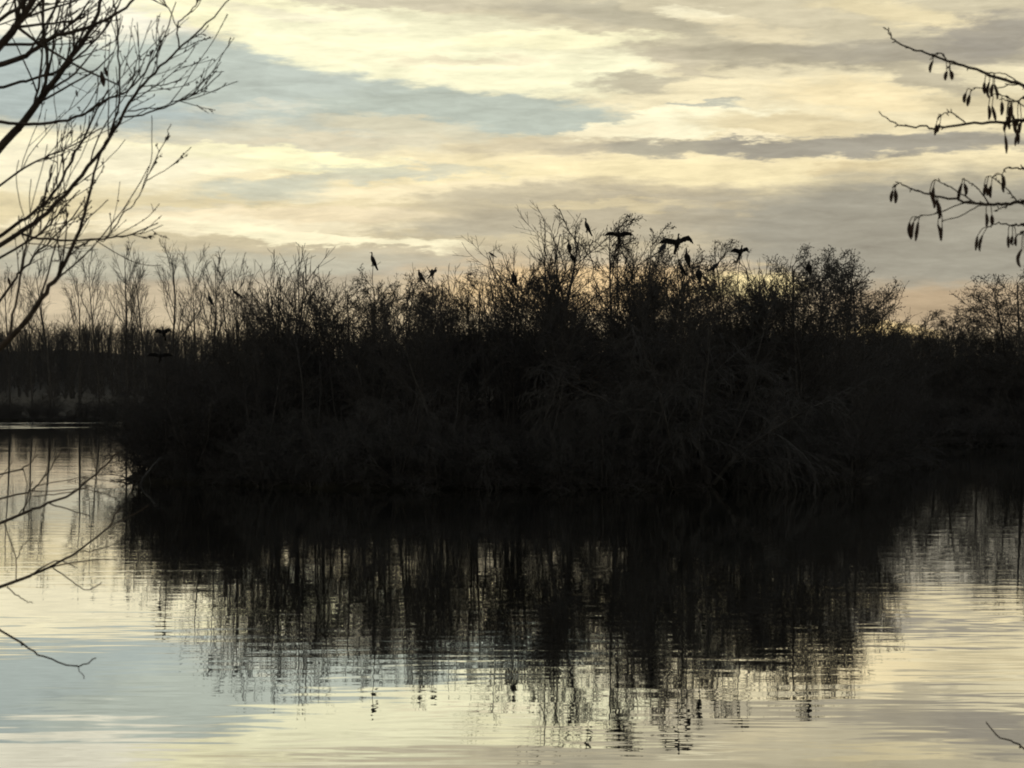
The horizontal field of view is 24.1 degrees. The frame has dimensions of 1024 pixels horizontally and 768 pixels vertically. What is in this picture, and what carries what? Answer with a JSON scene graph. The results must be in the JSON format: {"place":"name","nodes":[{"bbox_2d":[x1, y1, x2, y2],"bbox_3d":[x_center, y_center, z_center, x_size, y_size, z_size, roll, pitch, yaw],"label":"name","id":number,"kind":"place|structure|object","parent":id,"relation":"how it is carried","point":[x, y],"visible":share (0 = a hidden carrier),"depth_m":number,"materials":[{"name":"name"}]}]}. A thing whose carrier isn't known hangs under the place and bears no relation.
{"place":"outdoors","nodes":[
{"label":"outdoors","id":0,"kind":"place"},
{"bbox_2d":[0,421,1023,767],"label":"water","id":1,"kind":"structure","parent":0,"point":[864,625],"depth_m":44.28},
{"bbox_2d":[0,350,1023,488],"bbox_3d":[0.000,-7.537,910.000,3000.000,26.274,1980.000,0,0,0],"label":"ground","id":2,"kind":"structure","parent":0,"point":[336,485],"depth_m":106.65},
{"bbox_2d":[0,264,26,410],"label":"bare tree","id":3,"kind":"object","parent":2,"relation":"on","point":[4,336],"visible":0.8,"depth_m":294.34,"materials":[{"name":"brown plant"}]},
{"bbox_2d":[4,271,48,411],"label":"bare tree","id":4,"kind":"object","parent":2,"relation":"on","point":[29,347],"visible":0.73,"depth_m":292.82,"materials":[{"name":"brown plant"}]},
{"bbox_2d":[14,252,55,415],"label":"bare tree","id":5,"kind":"object","parent":2,"relation":"on","point":[42,322],"visible":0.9,"depth_m":290.56,"materials":[{"name":"brown plant"}]},
{"bbox_2d":[60,263,103,412],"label":"bare tree","id":6,"kind":"object","parent":2,"relation":"on","point":[82,335],"visible":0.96,"depth_m":297.18,"materials":[{"name":"brown plant"}]},
{"bbox_2d":[71,245,123,415],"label":"bare tree","id":7,"kind":"object","parent":2,"relation":"on","point":[92,319],"visible":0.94,"depth_m":295.00,"materials":[{"name":"brown plant"}]},
{"bbox_2d":[0,0,237,677],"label":"bare tree","id":8,"kind":"object","parent":2,"relation":"on","point":[22,11],"visible":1,"depth_m":4.90,"materials":[{"name":"brown plant"}]},
{"bbox_2d":[102,237,144,401],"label":"bare tree","id":9,"kind":"object","parent":2,"relation":"on","point":[126,326],"visible":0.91,"depth_m":292.93,"materials":[{"name":"brown plant"}]},
{"bbox_2d":[68,429,181,481],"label":"bush","id":10,"kind":"object","parent":2,"relation":"on","point":[138,472],"visible":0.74,"depth_m":108.22,"materials":[{"name":"brown plant"}]},
{"bbox_2d":[87,381,171,478],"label":"bush","id":11,"kind":"object","parent":2,"relation":"on","point":[126,446],"visible":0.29,"depth_m":110.01,"materials":[{"name":"brown plant"}]},
{"bbox_2d":[104,258,158,405],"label":"bare tree","id":12,"kind":"object","parent":2,"relation":"on","point":[140,276],"visible":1,"depth_m":288.89,"materials":[{"name":"brown plant"}]},
{"bbox_2d":[107,257,157,400],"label":"bare tree","id":13,"kind":"object","parent":2,"relation":"on","point":[140,303],"visible":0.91,"depth_m":291.54,"materials":[{"name":"brown plant"}]},
{"bbox_2d":[112,383,206,478],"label":"bush","id":14,"kind":"object","parent":2,"relation":"on","point":[144,438],"visible":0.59,"depth_m":108.14,"materials":[{"name":"brown plant"}]},
{"bbox_2d":[132,443,198,481],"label":"bush","id":15,"kind":"object","parent":2,"relation":"on","point":[162,466],"visible":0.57,"depth_m":106.73,"materials":[{"name":"brown plant"}]},
{"bbox_2d":[108,350,234,461],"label":"bush","id":16,"kind":"object","parent":2,"relation":"on","point":[148,394],"visible":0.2,"depth_m":112.31,"materials":[{"name":"brown plant"}]},
{"bbox_2d":[139,332,204,463],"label":"bare tree","id":17,"kind":"object","parent":2,"relation":"on","point":[161,365],"visible":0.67,"depth_m":111.88,"materials":[{"name":"plant"}]},
{"bbox_2d":[101,339,247,462],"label":"bush","id":18,"kind":"object","parent":2,"relation":"on","point":[142,367],"visible":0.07,"depth_m":116.92,"materials":[{"name":"brown plant"}]},
{"bbox_2d":[153,237,208,378],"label":"bare tree","id":19,"kind":"object","parent":2,"relation":"on","point":[174,317],"visible":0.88,"depth_m":296.13,"materials":[{"name":"brown plant"}]},
{"bbox_2d":[134,374,254,481],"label":"bush","id":20,"kind":"object","parent":2,"relation":"on","point":[175,431],"visible":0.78,"depth_m":106.32,"materials":[{"name":"brown plant"}]},
{"bbox_2d":[130,355,267,472],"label":"bush","id":21,"kind":"object","parent":2,"relation":"on","point":[201,379],"visible":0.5,"depth_m":107.70,"materials":[{"name":"brown plant"}]},
{"bbox_2d":[174,244,223,371],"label":"bare tree","id":22,"kind":"object","parent":2,"relation":"on","point":[188,276],"visible":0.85,"depth_m":293.91,"materials":[{"name":"brown plant"}]},
{"bbox_2d":[165,269,262,408],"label":"sapling clump","id":23,"kind":"object","parent":2,"relation":"on","point":[209,349],"visible":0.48,"depth_m":114.55,"materials":[{"name":"brown plant"}]},
{"bbox_2d":[193,247,239,364],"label":"bare tree","id":24,"kind":"object","parent":2,"relation":"on","point":[219,260],"visible":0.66,"depth_m":291.97,"materials":[{"name":"brown plant"}]},
{"bbox_2d":[177,253,268,414],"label":"bare tree","id":25,"kind":"object","parent":2,"relation":"on","point":[232,333],"visible":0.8,"depth_m":111.00,"materials":[{"name":"brown plant"}]},
{"bbox_2d":[179,390,278,471],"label":"bush","id":26,"kind":"object","parent":2,"relation":"on","point":[212,442],"visible":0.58,"depth_m":106.17,"materials":[{"name":"brown plant"}]},
{"bbox_2d":[213,420,261,473],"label":"bush","id":27,"kind":"object","parent":2,"relation":"on","point":[233,447],"visible":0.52,"depth_m":105.33,"materials":[{"name":"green plant"}]},
{"bbox_2d":[208,335,277,448],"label":"bare tree","id":28,"kind":"object","parent":2,"relation":"on","point":[245,393],"visible":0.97,"depth_m":105.87,"materials":[{"name":"brown plant"}]},
{"bbox_2d":[192,262,310,413],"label":"sapling clump","id":29,"kind":"object","parent":2,"relation":"on","point":[219,332],"visible":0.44,"depth_m":112.41,"materials":[{"name":"brown plant"}]},
{"bbox_2d":[202,281,329,443],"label":"bare tree","id":30,"kind":"object","parent":2,"relation":"on","point":[261,345],"visible":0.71,"depth_m":108.33,"materials":[{"name":"brown plant"}]},
{"bbox_2d":[231,393,301,469],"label":"bush","id":31,"kind":"object","parent":2,"relation":"on","point":[280,416],"visible":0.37,"depth_m":106.78,"materials":[{"name":"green plant"}]},
{"bbox_2d":[208,293,331,435],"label":"bare tree","id":32,"kind":"object","parent":2,"relation":"on","point":[283,379],"visible":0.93,"depth_m":107.19,"materials":[{"name":"brown plant"}]},
{"bbox_2d":[209,402,333,485],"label":"willow bush","id":33,"kind":"object","parent":2,"relation":"on","point":[263,436],"visible":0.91,"depth_m":103.35,"materials":[{"name":"brown plant"}]},
{"bbox_2d":[233,248,332,444],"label":"sapling clump","id":34,"kind":"object","parent":2,"relation":"on","point":[283,309],"visible":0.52,"depth_m":111.16,"materials":[{"name":"brown plant"}]},
{"bbox_2d":[221,293,344,421],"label":"alder tree","id":35,"kind":"object","parent":2,"relation":"on","point":[266,349],"visible":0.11,"depth_m":113.86,"materials":[{"name":"brown plant"}]},
{"bbox_2d":[246,273,336,460],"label":"bare tree","id":36,"kind":"object","parent":2,"relation":"on","point":[315,306],"visible":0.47,"depth_m":110.87,"materials":[{"name":"brown plant"}]},
{"bbox_2d":[244,286,366,440],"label":"bare tree","id":37,"kind":"object","parent":2,"relation":"on","point":[289,321],"visible":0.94,"depth_m":107.40,"materials":[{"name":"brown plant"}]},
{"bbox_2d":[266,242,358,435],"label":"sapling clump","id":38,"kind":"object","parent":2,"relation":"on","point":[303,286],"visible":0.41,"depth_m":112.03,"materials":[{"name":"brown plant"}]},
{"bbox_2d":[280,285,394,414],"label":"alder tree","id":39,"kind":"object","parent":2,"relation":"on","point":[326,347],"visible":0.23,"depth_m":114.13,"materials":[{"name":"brown plant"}]},
{"bbox_2d":[289,265,399,444],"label":"bare tree","id":40,"kind":"object","parent":2,"relation":"on","point":[326,330],"visible":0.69,"depth_m":107.76,"materials":[{"name":"brown plant"}]},
{"bbox_2d":[291,275,401,432],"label":"alder tree","id":41,"kind":"object","parent":2,"relation":"on","point":[350,309],"visible":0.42,"depth_m":112.76,"materials":[{"name":"brown plant"}]},
{"bbox_2d":[327,298,419,470],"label":"bare tree","id":42,"kind":"object","parent":2,"relation":"on","point":[372,375],"visible":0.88,"depth_m":105.12,"materials":[{"name":"brown plant"}]},
{"bbox_2d":[317,282,437,428],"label":"bare tree","id":43,"kind":"object","parent":2,"relation":"on","point":[397,295],"visible":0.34,"depth_m":111.52,"materials":[{"name":"brown plant"}]},
{"bbox_2d":[332,255,423,432],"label":"alder tree","id":44,"kind":"object","parent":2,"relation":"on","point":[363,290],"visible":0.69,"depth_m":108.16,"materials":[{"name":"brown plant"}]},
{"bbox_2d":[300,273,482,424],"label":"alder tree","id":45,"kind":"object","parent":2,"relation":"on","point":[417,286],"visible":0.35,"depth_m":111.71,"materials":[{"name":"brown plant"}]},
{"bbox_2d":[323,380,463,483],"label":"willow bush","id":46,"kind":"object","parent":2,"relation":"on","point":[411,448],"visible":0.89,"depth_m":100.39,"materials":[{"name":"brown plant"}]},
{"bbox_2d":[333,263,458,428],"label":"sapling clump","id":47,"kind":"object","parent":2,"relation":"on","point":[395,293],"visible":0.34,"depth_m":111.92,"materials":[{"name":"brown plant"}]},
{"bbox_2d":[337,268,513,442],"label":"bare tree","id":48,"kind":"object","parent":2,"relation":"on","point":[421,345],"visible":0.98,"depth_m":102.03,"materials":[{"name":"brown plant"}]},
{"bbox_2d":[378,307,473,446],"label":"bare tree","id":49,"kind":"object","parent":2,"relation":"on","point":[419,367],"visible":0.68,"depth_m":104.35,"materials":[{"name":"brown plant"}]},
{"bbox_2d":[368,278,486,463],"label":"bare tree","id":50,"kind":"object","parent":2,"relation":"on","point":[438,328],"visible":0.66,"depth_m":105.59,"materials":[{"name":"brown plant"}]},
{"bbox_2d":[385,275,506,418],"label":"alder tree","id":51,"kind":"object","parent":2,"relation":"on","point":[442,341],"visible":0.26,"depth_m":113.49,"materials":[{"name":"brown plant"}]},
{"bbox_2d":[405,263,500,436],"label":"sapling clump","id":52,"kind":"object","parent":2,"relation":"on","point":[451,341],"visible":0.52,"depth_m":109.95,"materials":[{"name":"brown plant"}]},
{"bbox_2d":[412,263,501,427],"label":"sapling clump","id":53,"kind":"object","parent":2,"relation":"on","point":[473,380],"visible":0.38,"depth_m":112.74,"materials":[{"name":"brown plant"}]},
{"bbox_2d":[407,270,536,430],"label":"alder tree","id":54,"kind":"object","parent":2,"relation":"on","point":[458,302],"visible":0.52,"depth_m":112.72,"materials":[{"name":"brown plant"}]},
{"bbox_2d":[423,301,521,425],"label":"bare tree","id":55,"kind":"object","parent":2,"relation":"on","point":[461,325],"visible":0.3,"depth_m":113.42,"materials":[{"name":"brown plant"}]},
{"bbox_2d":[388,277,589,428],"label":"bare tree","id":56,"kind":"object","parent":2,"relation":"on","point":[460,385],"visible":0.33,"depth_m":111.65,"materials":[{"name":"brown plant"}]},
{"bbox_2d":[457,264,532,465],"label":"sapling clump","id":57,"kind":"object","parent":2,"relation":"on","point":[497,377],"visible":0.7,"depth_m":108.77,"materials":[{"name":"brown plant"}]},
{"bbox_2d":[0,312,1023,398],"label":"wood","id":58,"kind":"object","parent":2,"relation":"on","point":[61,356],"visible":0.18,"depth_m":827.67,"materials":[{"name":"brown plant"}]},
{"bbox_2d":[470,245,571,423],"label":"bare tree","id":59,"kind":"object","parent":2,"relation":"on","point":[497,288],"visible":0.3,"depth_m":113.49,"materials":[{"name":"brown plant"}]},
{"bbox_2d":[467,265,588,439],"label":"bare tree","id":60,"kind":"object","parent":2,"relation":"on","point":[513,401],"visible":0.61,"depth_m":108.59,"materials":[{"name":"brown plant"}]},
{"bbox_2d":[466,241,623,424],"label":"bare tree","id":61,"kind":"object","parent":2,"relation":"on","point":[529,282],"visible":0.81,"depth_m":105.93,"materials":[{"name":"brown plant"}]},
{"bbox_2d":[471,250,624,419],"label":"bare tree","id":62,"kind":"object","parent":2,"relation":"on","point":[574,390],"visible":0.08,"depth_m":118.86,"materials":[{"name":"brown plant"}]},
{"bbox_2d":[491,279,623,421],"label":"bare tree","id":63,"kind":"object","parent":2,"relation":"on","point":[549,367],"visible":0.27,"depth_m":111.24,"materials":[{"name":"brown plant"}]},
{"bbox_2d":[452,201,714,440],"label":"bare tree","id":64,"kind":"object","parent":2,"relation":"on","point":[561,288],"visible":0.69,"depth_m":108.86,"materials":[{"name":"brown plant"}]},
{"bbox_2d":[524,274,642,470],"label":"bare tree","id":65,"kind":"object","parent":2,"relation":"on","point":[574,326],"visible":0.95,"depth_m":104.12,"materials":[{"name":"brown plant"}]},
{"bbox_2d":[537,213,685,409],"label":"alder tree","id":66,"kind":"object","parent":2,"relation":"on","point":[615,258],"visible":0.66,"depth_m":108.93,"materials":[{"name":"brown plant"}]},
{"bbox_2d":[580,292,678,418],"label":"bare tree","id":67,"kind":"object","parent":2,"relation":"on","point":[638,333],"visible":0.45,"depth_m":106.87,"materials":[{"name":"brown plant"}]},
{"bbox_2d":[572,255,690,429],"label":"bare tree","id":68,"kind":"object","parent":2,"relation":"on","point":[642,319],"visible":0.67,"depth_m":104.06,"materials":[{"name":"brown plant"}]},
{"bbox_2d":[598,222,689,392],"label":"alder tree","id":69,"kind":"object","parent":2,"relation":"on","point":[661,256],"visible":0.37,"depth_m":113.93,"materials":[{"name":"brown plant"}]},
{"bbox_2d":[569,237,723,417],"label":"bare tree","id":70,"kind":"object","parent":2,"relation":"on","point":[626,292],"visible":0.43,"depth_m":110.69,"materials":[{"name":"brown plant"}]},
{"bbox_2d":[583,246,732,403],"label":"bare tree","id":71,"kind":"object","parent":2,"relation":"on","point":[660,315],"visible":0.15,"depth_m":114.17,"materials":[{"name":"brown plant"}]},
{"bbox_2d":[608,242,732,453],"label":"alder tree","id":72,"kind":"object","parent":2,"relation":"on","point":[682,302],"visible":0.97,"depth_m":101.81,"materials":[{"name":"brown plant"}]},
{"bbox_2d":[507,291,896,491],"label":"willow bush","id":73,"kind":"object","parent":2,"relation":"on","point":[690,416],"visible":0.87,"depth_m":101.23,"materials":[{"name":"brown plant"}]},
{"bbox_2d":[630,249,818,464],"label":"bare tree","id":74,"kind":"object","parent":2,"relation":"on","point":[746,319],"visible":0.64,"depth_m":107.02,"materials":[{"name":"brown plant"}]},
{"bbox_2d":[653,239,809,409],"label":"alder tree","id":75,"kind":"object","parent":2,"relation":"on","point":[706,269],"visible":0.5,"depth_m":111.16,"materials":[{"name":"brown plant"}]},
{"bbox_2d":[684,291,785,451],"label":"bare tree","id":76,"kind":"object","parent":2,"relation":"on","point":[735,330],"visible":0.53,"depth_m":108.86,"materials":[{"name":"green plant"}]},
{"bbox_2d":[660,430,811,488],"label":"bush","id":77,"kind":"object","parent":2,"relation":"on","point":[739,485],"visible":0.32,"depth_m":102.40,"materials":[{"name":"brown plant"}]},
{"bbox_2d":[651,365,828,487],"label":"willow bush","id":78,"kind":"object","parent":2,"relation":"on","point":[765,460],"visible":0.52,"depth_m":102.79,"materials":[{"name":"brown plant"}]},
{"bbox_2d":[676,277,822,453],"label":"bare tree","id":79,"kind":"object","parent":2,"relation":"on","point":[746,300],"visible":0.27,"depth_m":112.61,"materials":[{"name":"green plant"}]},
{"bbox_2d":[712,256,836,412],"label":"bare tree","id":80,"kind":"object","parent":2,"relation":"on","point":[770,328],"visible":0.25,"depth_m":113.35,"materials":[{"name":"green plant"}]},
{"bbox_2d":[694,260,858,412],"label":"bare tree","id":81,"kind":"object","parent":2,"relation":"on","point":[795,342],"visible":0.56,"depth_m":110.23,"materials":[{"name":"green plant"}]},
{"bbox_2d":[703,254,854,411],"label":"alder tree","id":82,"kind":"object","parent":2,"relation":"on","point":[782,328],"visible":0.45,"depth_m":111.87,"materials":[{"name":"brown plant"}]},
{"bbox_2d":[715,391,877,483],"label":"willow bush","id":83,"kind":"object","parent":2,"relation":"on","point":[796,437],"visible":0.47,"depth_m":104.77,"materials":[{"name":"brown plant"}]},
{"bbox_2d":[721,243,881,419],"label":"alder tree","id":84,"kind":"object","parent":2,"relation":"on","point":[794,352],"visible":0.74,"depth_m":109.98,"materials":[{"name":"brown plant"}]},
{"bbox_2d":[772,436,862,485],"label":"bush","id":85,"kind":"object","parent":2,"relation":"on","point":[806,482],"visible":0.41,"depth_m":104.50,"materials":[{"name":"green plant"}]},
{"bbox_2d":[735,247,909,418],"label":"alder tree","id":86,"kind":"object","parent":2,"relation":"on","point":[837,296],"visible":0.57,"depth_m":118.21,"materials":[{"name":"brown plant"}]},
{"bbox_2d":[769,268,877,427],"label":"bare tree","id":87,"kind":"object","parent":2,"relation":"on","point":[831,321],"visible":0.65,"depth_m":111.53,"materials":[{"name":"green plant"}]},
{"bbox_2d":[769,260,889,404],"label":"bare tree","id":88,"kind":"object","parent":2,"relation":"on","point":[852,354],"visible":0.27,"depth_m":121.04,"materials":[{"name":"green plant"}]},
{"bbox_2d":[802,399,861,480],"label":"bush","id":89,"kind":"object","parent":2,"relation":"on","point":[836,436],"visible":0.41,"depth_m":107.01,"materials":[{"name":"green plant"}]},
{"bbox_2d":[761,244,917,390],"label":"alder tree","id":90,"kind":"object","parent":2,"relation":"on","point":[831,295],"visible":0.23,"depth_m":121.89,"materials":[{"name":"brown plant"}]},
{"bbox_2d":[806,378,882,466],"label":"bush","id":91,"kind":"object","parent":2,"relation":"on","point":[856,405],"visible":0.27,"depth_m":110.04,"materials":[{"name":"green plant"}]},
{"bbox_2d":[801,357,890,445],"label":"bush","id":92,"kind":"object","parent":2,"relation":"on","point":[863,412],"visible":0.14,"depth_m":113.90,"materials":[{"name":"brown plant"}]},
{"bbox_2d":[802,354,904,458],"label":"bush","id":93,"kind":"object","parent":2,"relation":"on","point":[875,385],"visible":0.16,"depth_m":118.50,"materials":[{"name":"brown plant"}]},
{"bbox_2d":[796,256,914,393],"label":"alder tree","id":94,"kind":"object","parent":2,"relation":"on","point":[865,310],"visible":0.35,"depth_m":127.77,"materials":[{"name":"brown plant"}]},
{"bbox_2d":[801,264,951,403],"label":"alder tree","id":95,"kind":"object","parent":2,"relation":"on","point":[884,349],"visible":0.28,"depth_m":131.00,"materials":[{"name":"brown plant"}]},
{"bbox_2d":[829,276,951,397],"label":"alder tree","id":96,"kind":"object","parent":2,"relation":"on","point":[884,301],"visible":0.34,"depth_m":134.16,"materials":[{"name":"brown plant"}]},
{"bbox_2d":[831,291,951,408],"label":"alder tree","id":97,"kind":"object","parent":2,"relation":"on","point":[930,374],"visible":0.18,"depth_m":137.84,"materials":[{"name":"brown plant"}]},
{"bbox_2d":[877,309,1005,395],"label":"alder tree","id":98,"kind":"object","parent":2,"relation":"on","point":[923,326],"visible":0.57,"depth_m":186.63,"materials":[{"name":"brown plant"}]},
{"bbox_2d":[879,27,1023,748],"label":"alder tree","id":99,"kind":"object","parent":2,"relation":"on","point":[987,90],"visible":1,"depth_m":4.60,"materials":[{"name":"black plant"}]},
{"bbox_2d":[890,305,1016,398],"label":"alder tree","id":100,"kind":"object","parent":2,"relation":"on","point":[961,325],"visible":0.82,"depth_m":184.75,"materials":[{"name":"black plant"}]},
{"bbox_2d":[896,309,1010,388],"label":"alder tree","id":101,"kind":"object","parent":2,"relation":"on","point":[944,335],"visible":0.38,"depth_m":190.10,"materials":[{"name":"black plant"}]},
{"bbox_2d":[926,274,1023,395],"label":"alder tree","id":102,"kind":"object","parent":2,"relation":"on","point":[986,312],"visible":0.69,"depth_m":187.18,"materials":[{"name":"black plant"}]},
{"bbox_2d":[946,269,1023,399],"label":"alder tree","id":103,"kind":"object","parent":2,"relation":"on","point":[1005,327],"visible":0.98,"depth_m":183.91,"materials":[{"name":"black plant"}]},
{"bbox_2d":[967,284,1023,392],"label":"alder tree","id":104,"kind":"object","parent":2,"relation":"on","point":[1012,327],"visible":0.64,"depth_m":185.72,"materials":[{"name":"black plant"}]},
{"bbox_2d":[0,0,1023,362],"label":"sky","id":105,"kind":"structure","parent":0,"point":[396,131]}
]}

